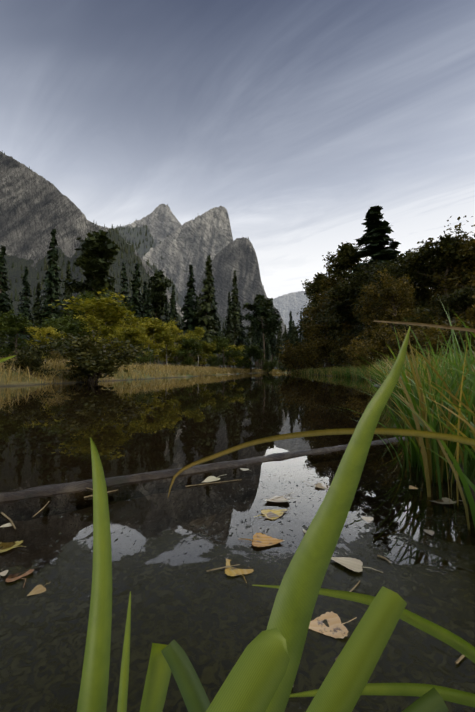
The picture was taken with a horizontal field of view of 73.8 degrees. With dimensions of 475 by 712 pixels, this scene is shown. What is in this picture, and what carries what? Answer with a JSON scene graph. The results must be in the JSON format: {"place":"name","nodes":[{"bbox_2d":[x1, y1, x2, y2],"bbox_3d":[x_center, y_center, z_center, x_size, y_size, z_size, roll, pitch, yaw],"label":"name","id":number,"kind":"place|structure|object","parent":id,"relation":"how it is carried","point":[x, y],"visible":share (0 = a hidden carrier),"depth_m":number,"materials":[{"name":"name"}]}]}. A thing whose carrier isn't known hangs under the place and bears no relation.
{"place":"outdoors","nodes":[
{"label":"outdoors","id":0,"kind":"place"},
{"bbox_2d":[0,373,474,711],"bbox_3d":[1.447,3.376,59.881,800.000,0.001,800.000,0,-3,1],"label":"water","id":1,"kind":"structure","parent":0,"point":[173,547],"depth_m":0.89,"materials":[{"name":"liquid"}]},
{"bbox_2d":[0,541,25,552],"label":"floating leaf","id":2,"kind":"object","parent":1,"relation":"on","point":[15,545],"visible":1,"depth_m":0.82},
{"bbox_2d":[6,569,33,587],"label":"floating leaf","id":3,"kind":"object","parent":1,"relation":"on","point":[22,575],"visible":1,"depth_m":0.70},
{"bbox_2d":[27,582,50,595],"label":"floating leaf","id":4,"kind":"object","parent":1,"relation":"on","point":[37,589],"visible":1,"depth_m":0.66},
{"bbox_2d":[225,559,253,582],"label":"floating leaf","id":5,"kind":"object","parent":1,"relation":"on","point":[232,571],"visible":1,"depth_m":0.72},
{"bbox_2d":[244,533,284,546],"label":"floating leaf","id":6,"kind":"object","parent":1,"relation":"on","point":[261,540],"visible":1,"depth_m":0.85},
{"bbox_2d":[254,509,286,519],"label":"floating leaf","id":7,"kind":"object","parent":1,"relation":"on","point":[279,512],"visible":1,"depth_m":1.02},
{"bbox_2d":[265,496,291,501],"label":"floating leaf","id":8,"kind":"object","parent":1,"relation":"on","point":[281,499],"visible":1,"depth_m":1.12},
{"bbox_2d":[309,611,356,637],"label":"floating leaf","id":9,"kind":"object","parent":1,"relation":"on","point":[336,628],"visible":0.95,"depth_m":0.57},
{"bbox_2d":[331,557,382,572],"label":"floating leaf","id":10,"kind":"object","parent":1,"relation":"on","point":[354,564],"visible":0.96,"depth_m":0.75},
{"bbox_2d":[252,585,474,662],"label":"sedge leaf","id":11,"kind":"object","parent":1,"relation":"on","point":[459,644],"visible":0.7,"depth_m":0.31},
{"bbox_2d":[432,497,461,503],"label":"floating leaf","id":12,"kind":"object","parent":1,"relation":"on","point":[445,500],"visible":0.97,"depth_m":1.10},
{"bbox_2d":[0,369,474,501],"bbox_3d":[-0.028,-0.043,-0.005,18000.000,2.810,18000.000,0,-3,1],"label":"ground","id":13,"kind":"structure","parent":0,"point":[12,382],"depth_m":12.31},
{"bbox_2d":[0,245,13,332],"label":"conifer tree","id":14,"kind":"object","parent":13,"relation":"on","point":[4,307],"visible":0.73,"depth_m":67.75,"materials":[{"name":"green plant"}]},
{"bbox_2d":[13,266,33,353],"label":"conifer tree","id":15,"kind":"object","parent":13,"relation":"on","point":[23,308],"visible":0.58,"depth_m":59.32,"materials":[{"name":"green plant"}]},
{"bbox_2d":[1,343,56,376],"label":"bank shrub","id":16,"kind":"object","parent":13,"relation":"on","point":[34,354],"visible":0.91,"depth_m":11.35,"materials":[{"name":"green plant"}]},
{"bbox_2d":[0,310,58,359],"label":"aspen tree","id":17,"kind":"object","parent":13,"relation":"on","point":[10,324],"visible":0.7,"depth_m":40.67,"materials":[{"name":"green plant"}]},
{"bbox_2d":[31,282,42,338],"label":"conifer tree","id":18,"kind":"object","parent":13,"relation":"on","point":[35,316],"visible":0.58,"depth_m":71.43,"materials":[{"name":"green plant"}]},
{"bbox_2d":[24,326,66,361],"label":"aspen tree","id":19,"kind":"object","parent":13,"relation":"on","point":[42,331],"visible":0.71,"depth_m":29.79,"materials":[{"name":"green plant"}]},
{"bbox_2d":[37,229,63,351],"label":"conifer tree","id":20,"kind":"object","parent":13,"relation":"on","point":[52,281],"visible":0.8,"depth_m":63.07,"materials":[{"name":"green plant"}]},
{"bbox_2d":[18,320,93,361],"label":"aspen tree","id":21,"kind":"object","parent":13,"relation":"on","point":[73,329],"visible":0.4,"depth_m":33.64,"materials":[{"name":"green plant"}]},
{"bbox_2d":[45,349,68,362],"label":"bank shrub","id":22,"kind":"object","parent":13,"relation":"on","point":[56,355],"visible":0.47,"depth_m":21.97,"materials":[{"name":"green plant"}]},
{"bbox_2d":[59,261,73,359],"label":"conifer tree","id":23,"kind":"object","parent":13,"relation":"on","point":[68,276],"visible":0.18,"depth_m":85.64,"materials":[{"name":"green plant"}]},
{"bbox_2d":[35,291,134,349],"bbox_3d":[-23.310,-4.594,49.650,13.788,12.864,12.282,2,-4,-40],"label":"aspen tree","id":24,"kind":"object","parent":13,"relation":"on","point":[63,320],"visible":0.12,"depth_m":48.65,"materials":[{"name":"green plant"}]},
{"bbox_2d":[61,230,120,297],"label":"conifer tree","id":25,"kind":"object","parent":13,"relation":"on","point":[96,259],"visible":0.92,"depth_m":73.02,"materials":[{"name":"green plant"}]},
{"bbox_2d":[77,438,111,711],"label":"sedge leaf","id":26,"kind":"object","parent":13,"relation":"on","point":[93,692],"visible":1,"depth_m":0.27,"materials":[{"name":"plant"}]},
{"bbox_2d":[30,331,158,381],"bbox_3d":[-5.847,0.124,13.080,4.458,2.365,3.661,0,-3,6],"label":"bank shrub","id":27,"kind":"object","parent":13,"relation":"on","point":[91,362],"visible":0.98,"depth_m":12.79,"materials":[{"name":"green plant"}]},
{"bbox_2d":[49,287,144,351],"bbox_3d":[-17.467,-3.127,42.943,10.468,10.014,14.188,0,-3,-7],"label":"aspen tree","id":28,"kind":"object","parent":13,"relation":"on","point":[104,308],"visible":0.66,"depth_m":40.61,"materials":[{"name":"green plant"}]},
{"bbox_2d":[73,314,122,347],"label":"aspen tree","id":29,"kind":"object","parent":13,"relation":"on","point":[92,321],"visible":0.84,"depth_m":35.89,"materials":[{"name":"green plant"}]},
{"bbox_2d":[0,151,209,366],"bbox_3d":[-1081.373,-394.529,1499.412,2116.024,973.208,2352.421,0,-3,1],"label":"cliff rock","id":30,"kind":"object","parent":13,"relation":"on","point":[35,208],"visible":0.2,"depth_m":1327.90,"materials":[{"name":"stone"}]},
{"bbox_2d":[117,591,130,711],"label":"grass blade","id":31,"kind":"object","parent":13,"relation":"on","point":[123,691],"visible":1,"depth_m":0.21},
{"bbox_2d":[117,262,130,320],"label":"conifer tree","id":32,"kind":"object","parent":13,"relation":"on","point":[124,285],"visible":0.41,"depth_m":112.91,"materials":[{"name":"green plant"}]},
{"bbox_2d":[107,325,151,360],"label":"aspen tree","id":33,"kind":"object","parent":13,"relation":"on","point":[133,334],"visible":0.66,"depth_m":38.33,"materials":[{"name":"green plant"}]},
{"bbox_2d":[126,263,143,326],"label":"conifer tree","id":34,"kind":"object","parent":13,"relation":"on","point":[135,299],"visible":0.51,"depth_m":79.25,"materials":[{"name":"green plant"}]},
{"bbox_2d":[0,355,286,383],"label":"meadow plants","id":35,"kind":"object","parent":13,"relation":"on","point":[146,368],"visible":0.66,"depth_m":19.07,"materials":[{"name":"beige plant"}]},
{"bbox_2d":[122,315,164,364],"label":"aspen tree","id":36,"kind":"object","parent":13,"relation":"on","point":[134,320],"visible":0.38,"depth_m":46.79,"materials":[{"name":"green plant"}]},
{"bbox_2d":[140,281,146,316],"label":"conifer tree","id":37,"kind":"object","parent":13,"relation":"on","point":[144,287],"visible":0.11,"depth_m":83.25,"materials":[{"name":"green plant"}]},
{"bbox_2d":[105,204,183,305],"bbox_3d":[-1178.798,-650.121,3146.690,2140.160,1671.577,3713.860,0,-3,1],"label":"mountain peak","id":38,"kind":"structure","parent":13,"relation":"on","point":[161,221],"depth_m":2817.44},
{"bbox_2d":[137,289,152,354],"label":"conifer tree","id":39,"kind":"object","parent":13,"relation":"on","point":[147,308],"visible":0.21,"depth_m":74.23,"materials":[{"name":"green plant"}]},
{"bbox_2d":[135,349,154,365],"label":"bank shrub","id":40,"kind":"object","parent":13,"relation":"on","point":[145,360],"visible":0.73,"depth_m":30.09,"materials":[{"name":"green plant"}]},
{"bbox_2d":[136,337,166,364],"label":"aspen tree","id":41,"kind":"object","parent":13,"relation":"on","point":[148,342],"visible":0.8,"depth_m":35.92,"materials":[{"name":"green plant"}]},
{"bbox_2d":[148,281,155,363],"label":"conifer tree","id":42,"kind":"object","parent":13,"relation":"on","point":[153,312],"visible":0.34,"depth_m":98.19,"materials":[{"name":"green plant"}]},
{"bbox_2d":[131,318,177,363],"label":"aspen tree","id":43,"kind":"object","parent":13,"relation":"on","point":[160,329],"visible":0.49,"depth_m":45.25,"materials":[{"name":"green plant"}]},
{"bbox_2d":[140,643,170,711],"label":"grass blade","id":44,"kind":"object","parent":13,"relation":"on","point":[158,675],"visible":1,"depth_m":0.17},
{"bbox_2d":[142,270,171,364],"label":"conifer tree","id":45,"kind":"object","parent":13,"relation":"on","point":[159,295],"visible":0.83,"depth_m":98.71,"materials":[{"name":"green plant"}]},
{"bbox_2d":[162,299,168,364],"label":"conifer tree","id":46,"kind":"object","parent":13,"relation":"on","point":[166,313],"visible":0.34,"depth_m":87.47,"materials":[{"name":"green plant"}]},
{"bbox_2d":[150,327,182,364],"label":"aspen tree","id":47,"kind":"object","parent":13,"relation":"on","point":[169,339],"visible":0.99,"depth_m":43.09,"materials":[{"name":"green plant"}]},
{"bbox_2d":[167,285,178,359],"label":"conifer tree","id":48,"kind":"object","parent":13,"relation":"on","point":[172,313],"visible":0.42,"depth_m":81.09,"materials":[{"name":"green plant"}]},
{"bbox_2d":[160,325,192,365],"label":"aspen tree","id":49,"kind":"object","parent":13,"relation":"on","point":[177,338],"visible":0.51,"depth_m":47.24,"materials":[{"name":"green plant"}]},
{"bbox_2d":[161,639,209,711],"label":"grass blade","id":50,"kind":"object","parent":13,"relation":"on","point":[191,688],"visible":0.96,"depth_m":0.16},
{"bbox_2d":[166,336,204,365],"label":"bush","id":51,"kind":"object","parent":13,"relation":"on","point":[189,343],"visible":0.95,"depth_m":45.41,"materials":[{"name":"green plant"}]},
{"bbox_2d":[142,206,232,307],"bbox_3d":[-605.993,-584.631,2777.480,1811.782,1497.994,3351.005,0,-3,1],"label":"rock","id":52,"kind":"object","parent":13,"relation":"on","point":[197,241],"visible":0.3,"depth_m":2584.10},
{"bbox_2d":[178,265,200,355],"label":"conifer tree","id":53,"kind":"object","parent":13,"relation":"on","point":[188,309],"visible":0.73,"depth_m":72.72,"materials":[{"name":"green plant"}]},
{"bbox_2d":[182,327,208,365],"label":"aspen tree","id":54,"kind":"object","parent":13,"relation":"on","point":[198,331],"visible":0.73,"depth_m":52.41,"materials":[{"name":"green plant"}]},
{"bbox_2d":[0,436,411,501],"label":"fallen log","id":55,"kind":"object","parent":13,"relation":"on","point":[46,490],"visible":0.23,"depth_m":1.36,"materials":[{"name":"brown wood"}]},
{"bbox_2d":[193,255,218,367],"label":"conifer tree","id":56,"kind":"object","parent":13,"relation":"on","point":[207,321],"visible":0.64,"depth_m":71.66,"materials":[{"name":"green plant"}]},
{"bbox_2d":[194,340,217,365],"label":"aspen tree","id":57,"kind":"object","parent":13,"relation":"on","point":[209,348],"visible":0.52,"depth_m":55.66,"materials":[{"name":"green plant"}]},
{"bbox_2d":[206,277,221,366],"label":"conifer tree","id":58,"kind":"object","parent":13,"relation":"on","point":[214,316],"visible":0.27,"depth_m":78.22,"materials":[{"name":"green plant"}]},
{"bbox_2d":[206,353,226,367],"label":"bank shrub","id":59,"kind":"object","parent":13,"relation":"on","point":[214,361],"visible":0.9,"depth_m":57.57,"materials":[{"name":"green plant"}]},
{"bbox_2d":[207,335,246,366],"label":"bush","id":60,"kind":"object","parent":13,"relation":"on","point":[221,343],"visible":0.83,"depth_m":62.90,"materials":[{"name":"green plant"}]},
{"bbox_2d":[224,292,237,367],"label":"conifer tree","id":61,"kind":"object","parent":13,"relation":"on","point":[229,330],"visible":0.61,"depth_m":84.02,"materials":[{"name":"green plant"}]},
{"bbox_2d":[217,344,244,367],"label":"aspen tree","id":62,"kind":"object","parent":13,"relation":"on","point":[240,347],"visible":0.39,"depth_m":69.45,"materials":[{"name":"green plant"}]},
{"bbox_2d":[224,270,241,366],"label":"conifer tree","id":63,"kind":"object","parent":13,"relation":"on","point":[235,309],"visible":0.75,"depth_m":90.12,"materials":[{"name":"green plant"}]},
{"bbox_2d":[235,303,249,367],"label":"conifer tree","id":64,"kind":"object","parent":13,"relation":"on","point":[241,340],"visible":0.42,"depth_m":94.95,"materials":[{"name":"green plant"}]},
{"bbox_2d":[206,628,289,711],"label":"grass blade","id":65,"kind":"object","parent":13,"relation":"on","point":[254,678],"visible":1,"depth_m":0.04,"materials":[{"name":"plant"}]},
{"bbox_2d":[232,343,264,371],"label":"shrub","id":66,"kind":"object","parent":13,"relation":"on","point":[254,351],"visible":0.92,"depth_m":78.45,"materials":[{"name":"green plant"}]},
{"bbox_2d":[245,324,253,341],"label":"conifer tree","id":67,"kind":"object","parent":13,"relation":"on","point":[251,335],"visible":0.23,"depth_m":209.30,"materials":[{"name":"green plant"}]},
{"bbox_2d":[193,237,312,368],"bbox_3d":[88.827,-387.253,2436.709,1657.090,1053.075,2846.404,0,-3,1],"label":"mountain","id":68,"kind":"structure","parent":13,"relation":"on","point":[238,255],"depth_m":2337.68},
{"bbox_2d":[251,325,258,367],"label":"conifer tree","id":69,"kind":"object","parent":13,"relation":"on","point":[254,341],"visible":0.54,"depth_m":111.82,"materials":[{"name":"green plant"}]},
{"bbox_2d":[242,294,275,367],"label":"conifer tree","id":70,"kind":"object","parent":13,"relation":"on","point":[266,302],"visible":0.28,"depth_m":142.20,"materials":[{"name":"green plant"}]},
{"bbox_2d":[256,316,262,368],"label":"conifer tree","id":71,"kind":"object","parent":13,"relation":"on","point":[259,335],"visible":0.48,"depth_m":125.06,"materials":[{"name":"green plant"}]},
{"bbox_2d":[242,305,282,365],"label":"conifer tree","id":72,"kind":"object","parent":13,"relation":"on","point":[271,323],"visible":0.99,"depth_m":116.01,"materials":[{"name":"green plant"}]},
{"bbox_2d":[258,356,277,372],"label":"bank shrub","id":73,"kind":"object","parent":13,"relation":"on","point":[268,365],"visible":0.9,"depth_m":99.48,"materials":[{"name":"green plant"}]},
{"bbox_2d":[265,331,270,360],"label":"conifer tree","id":74,"kind":"object","parent":13,"relation":"on","point":[267,354],"visible":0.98,"depth_m":117.82,"materials":[{"name":"green plant"}]},
{"bbox_2d":[265,298,276,367],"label":"conifer tree","id":75,"kind":"object","parent":13,"relation":"on","point":[272,340],"visible":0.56,"depth_m":136.09,"materials":[{"name":"green plant"}]},
{"bbox_2d":[275,327,280,362],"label":"conifer tree","id":76,"kind":"object","parent":13,"relation":"on","point":[278,343],"visible":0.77,"depth_m":124.58,"materials":[{"name":"green plant"}]},
{"bbox_2d":[275,353,297,372],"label":"willow shrub","id":77,"kind":"object","parent":13,"relation":"on","point":[279,367],"visible":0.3,"depth_m":77.35,"materials":[{"name":"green plant"}]},
{"bbox_2d":[287,311,296,346],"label":"conifer tree","id":78,"kind":"object","parent":13,"relation":"on","point":[290,322],"visible":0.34,"depth_m":136.21,"materials":[{"name":"green plant"}]},
{"bbox_2d":[272,291,311,335],"bbox_3d":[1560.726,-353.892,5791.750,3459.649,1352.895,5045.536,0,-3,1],"label":"mountain","id":79,"kind":"structure","parent":13,"relation":"on","point":[286,304],"depth_m":5122.04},
{"bbox_2d":[289,320,296,347],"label":"conifer tree","id":80,"kind":"object","parent":13,"relation":"on","point":[293,338],"visible":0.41,"depth_m":130.13,"materials":[{"name":"green plant"}]},
{"bbox_2d":[275,339,315,372],"bbox_3d":[12.472,-0.088,63.231,9.489,7.446,10.275,1,-3,-21],"label":"willow shrub","id":81,"kind":"object","parent":13,"relation":"on","point":[292,363],"visible":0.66,"depth_m":63.22,"materials":[{"name":"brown plant"}]},
{"bbox_2d":[289,332,341,368],"bbox_3d":[13.465,-0.604,52.176,10.478,7.000,8.075,3,0,-2],"label":"willow shrub","id":82,"kind":"object","parent":13,"relation":"on","point":[317,354],"visible":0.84,"depth_m":51.27,"materials":[{"name":"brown plant"}]},
{"bbox_2d":[294,272,338,366],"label":"poplar tree","id":83,"kind":"object","parent":13,"relation":"on","point":[314,287],"visible":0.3,"depth_m":70.60,"materials":[{"name":"green plant"}]},
{"bbox_2d":[168,428,474,496],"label":"sedge leaf","id":84,"kind":"object","parent":13,"relation":"on","point":[429,434],"visible":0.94,"depth_m":0.64,"materials":[{"name":"plant"}]},
{"bbox_2d":[297,252,358,356],"bbox_3d":[20.036,-7.728,57.958,15.235,21.101,14.758,-3,-4,44],"label":"cottonwood tree","id":85,"kind":"object","parent":13,"relation":"on","point":[330,280],"visible":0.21,"depth_m":57.60,"materials":[{"name":"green plant"}]},
{"bbox_2d":[266,326,410,711],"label":"sedge leaf","id":86,"kind":"object","parent":13,"relation":"on","point":[296,598],"visible":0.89,"depth_m":0.24,"materials":[{"name":"plant"}]},
{"bbox_2d":[315,242,368,344],"bbox_3d":[20.742,-8.447,54.976,14.068,22.240,16.552,0,-3,0],"label":"poplar tree","id":87,"kind":"object","parent":13,"relation":"on","point":[347,250],"visible":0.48,"depth_m":53.05,"materials":[{"name":"green plant"}]},
{"bbox_2d":[330,328,371,368],"bbox_3d":[13.546,-0.570,35.616,6.415,5.309,5.964,-2,-4,41],"label":"shrub","id":88,"kind":"object","parent":13,"relation":"on","point":[342,358],"visible":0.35,"depth_m":35.49,"materials":[{"name":"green plant"}]},
{"bbox_2d":[306,586,406,711],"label":"sedge leaf","id":89,"kind":"object","parent":13,"relation":"on","point":[343,685],"visible":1,"depth_m":0.05,"materials":[{"name":"plant"}]},
{"bbox_2d":[335,205,400,340],"bbox_3d":[22.404,-10.639,49.470,14.492,25.995,14.541,-3,-4,45],"label":"cedar tree","id":90,"kind":"object","parent":13,"relation":"on","point":[376,237],"visible":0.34,"depth_m":49.19,"materials":[{"name":"green plant"}]},
{"bbox_2d":[310,260,430,340],"bbox_3d":[19.523,-5.448,42.283,15.066,15.160,18.492,-2,-4,41],"label":"cottonwood tree","id":91,"kind":"object","parent":13,"relation":"on","point":[373,269],"visible":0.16,"depth_m":40.69,"materials":[{"name":"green plant"}]},
{"bbox_2d":[340,332,401,368],"bbox_3d":[11.074,-0.157,26.745,6.274,3.860,5.055,0,1,-32],"label":"shrub","id":92,"kind":"object","parent":13,"relation":"on","point":[361,351],"visible":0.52,"depth_m":25.87,"materials":[{"name":"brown plant"}]},
{"bbox_2d":[289,683,474,707],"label":"grass blade","id":93,"kind":"object","parent":13,"relation":"on","point":[420,690],"visible":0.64,"depth_m":0.19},
{"bbox_2d":[291,344,473,395],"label":"meadow plants","id":94,"kind":"object","parent":13,"relation":"on","point":[323,371],"visible":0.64,"depth_m":19.61,"materials":[{"name":"green plant"}]},
{"bbox_2d":[351,268,436,345],"bbox_3d":[14.944,-3.557,29.908,8.079,10.163,7.725,-1,-3,22],"label":"cottonwood tree","id":95,"kind":"object","parent":13,"relation":"on","point":[393,292],"visible":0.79,"depth_m":29.65,"materials":[{"name":"green plant"}]},
{"bbox_2d":[348,249,439,337],"bbox_3d":[19.725,-5.379,39.112,13.392,14.354,17.304,1,-3,-20],"label":"cottonwood tree","id":96,"kind":"object","parent":13,"relation":"on","point":[396,270],"visible":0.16,"depth_m":36.98,"materials":[{"name":"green plant"}]},
{"bbox_2d":[363,319,426,366],"bbox_3d":[10.092,-0.475,19.597,3.980,3.834,4.178,1,-3,-26],"label":"shrub","id":97,"kind":"object","parent":13,"relation":"on","point":[380,346],"visible":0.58,"depth_m":19.72,"materials":[{"name":"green plant"}]},
{"bbox_2d":[319,302,474,529],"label":"grass clump","id":98,"kind":"object","parent":13,"relation":"on","point":[446,403],"visible":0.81,"depth_m":1.34,"materials":[{"name":"plant"}]},
{"bbox_2d":[364,272,437,308],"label":"cottonwood tree","id":99,"kind":"object","parent":13,"relation":"on","point":[419,292],"visible":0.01,"depth_m":37.20,"materials":[{"name":"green plant"}]},
{"bbox_2d":[365,229,474,337],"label":"cottonwood tree","id":100,"kind":"object","parent":13,"relation":"on","point":[441,255],"visible":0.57,"depth_m":31.56,"materials":[{"name":"green plant"}]},
{"bbox_2d":[388,306,458,360],"bbox_3d":[15.203,-1.269,26.163,6.233,5.320,7.528,-1,-3,17],"label":"shrub","id":101,"kind":"object","parent":13,"relation":"on","point":[402,326],"visible":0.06,"depth_m":24.39,"materials":[{"name":"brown plant"}]},
{"bbox_2d":[374,320,474,331],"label":"grass blade","id":102,"kind":"object","parent":13,"relation":"on","point":[440,326],"visible":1,"depth_m":0.41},
{"bbox_2d":[402,687,448,711],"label":"grass blade","id":103,"kind":"object","parent":13,"relation":"on","point":[431,700],"visible":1,"depth_m":0.08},
{"bbox_2d":[392,314,473,362],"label":"shrub","id":104,"kind":"object","parent":13,"relation":"on","point":[424,340],"visible":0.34,"depth_m":16.11,"materials":[{"name":"green plant"}]},
{"bbox_2d":[400,306,470,356],"bbox_3d":[16.040,-1.651,23.952,6.002,5.756,5.929,2,-4,-38],"label":"shrub","id":105,"kind":"object","parent":13,"relation":"on","point":[428,321],"visible":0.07,"depth_m":23.60,"materials":[{"name":"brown plant"}]},
{"bbox_2d":[411,285,474,354],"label":"bush","id":106,"kind":"object","parent":13,"relation":"on","point":[463,299],"visible":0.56,"depth_m":21.78,"materials":[{"name":"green plant"}]},
{"bbox_2d":[412,215,474,316],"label":"cottonwood tree","id":107,"kind":"object","parent":13,"relation":"on","point":[455,269],"visible":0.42,"depth_m":30.30,"materials":[{"name":"green plant"}]},
{"bbox_2d":[432,318,474,357],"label":"shrub","id":108,"kind":"object","parent":13,"relation":"on","point":[458,337],"visible":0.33,"depth_m":14.39,"materials":[{"name":"green plant"}]},
{"bbox_2d":[435,295,474,345],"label":"shrub","id":109,"kind":"object","parent":13,"relation":"on","point":[468,315],"visible":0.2,"depth_m":20.37,"materials":[{"name":"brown plant"}]},
{"bbox_2d":[453,318,474,355],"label":"shrub","id":110,"kind":"object","parent":13,"relation":"on","point":[472,325],"visible":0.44,"depth_m":13.96,"materials":[{"name":"green plant"}]},
{"bbox_2d":[0,0,474,298],"label":"sky","id":111,"kind":"structure","parent":0,"point":[297,119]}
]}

